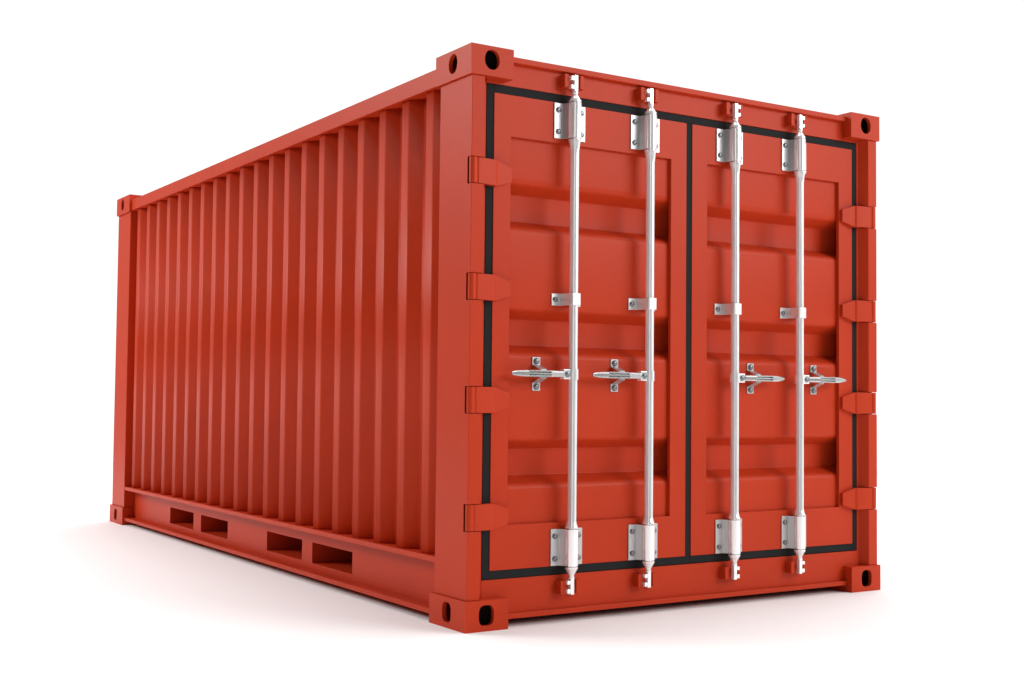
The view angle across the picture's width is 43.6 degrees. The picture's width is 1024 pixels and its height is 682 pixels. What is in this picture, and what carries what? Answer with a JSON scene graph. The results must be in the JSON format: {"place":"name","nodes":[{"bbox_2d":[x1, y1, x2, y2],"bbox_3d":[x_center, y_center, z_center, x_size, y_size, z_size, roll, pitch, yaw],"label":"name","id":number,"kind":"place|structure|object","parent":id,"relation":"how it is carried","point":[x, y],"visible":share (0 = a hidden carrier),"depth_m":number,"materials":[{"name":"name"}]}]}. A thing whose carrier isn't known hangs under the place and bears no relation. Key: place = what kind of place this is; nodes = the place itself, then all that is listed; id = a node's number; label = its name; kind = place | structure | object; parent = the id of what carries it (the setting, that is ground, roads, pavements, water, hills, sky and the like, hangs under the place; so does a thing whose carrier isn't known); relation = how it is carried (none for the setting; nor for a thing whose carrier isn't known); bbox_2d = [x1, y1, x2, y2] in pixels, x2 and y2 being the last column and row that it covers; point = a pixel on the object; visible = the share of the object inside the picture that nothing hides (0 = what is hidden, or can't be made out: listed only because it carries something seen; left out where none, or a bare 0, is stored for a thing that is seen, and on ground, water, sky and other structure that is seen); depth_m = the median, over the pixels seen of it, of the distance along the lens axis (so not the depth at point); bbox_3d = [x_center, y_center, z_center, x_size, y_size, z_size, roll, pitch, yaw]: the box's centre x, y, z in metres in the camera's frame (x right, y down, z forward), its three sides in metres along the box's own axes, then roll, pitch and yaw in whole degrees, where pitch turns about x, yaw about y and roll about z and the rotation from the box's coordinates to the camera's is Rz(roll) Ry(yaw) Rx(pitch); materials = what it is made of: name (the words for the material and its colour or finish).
{"place":"outdoors","nodes":[
{"label":"outdoors","id":0,"kind":"place"},
{"bbox_2d":[0,462,1023,681],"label":"ground","id":1,"kind":"structure","parent":0,"point":[90,591],"depth_m":5.50,"materials":[{"name":"white"}]},
{"bbox_2d":[110,42,880,633],"bbox_3d":[-0.553,0.097,8.058,2.438,2.411,5.234,2,-3,-33],"label":"shipping container","id":2,"kind":"object","parent":1,"relation":"on","point":[472,338],"visible":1,"depth_m":6.00,"materials":[{"name":"red metal"}]},
{"bbox_2d":[464,83,691,579],"bbox_3d":[0.296,-0.030,5.630,1.223,2.074,0.174,2,-3,-33],"label":"door leaf","id":3,"kind":"structure","parent":2,"relation":"in","point":[524,172],"depth_m":5.62,"materials":[{"name":"red paint"}]},
{"bbox_2d":[690,117,875,562],"bbox_3d":[1.312,0.008,6.279,1.193,2.074,0.174,2,-3,-33],"label":"door leaf","id":4,"kind":"structure","parent":2,"relation":"in","point":[767,193],"depth_m":6.25,"materials":[{"name":"red paint"}]},
{"bbox_2d":[0,0,1023,476],"label":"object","id":5,"kind":"structure","parent":0,"point":[103,102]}
]}

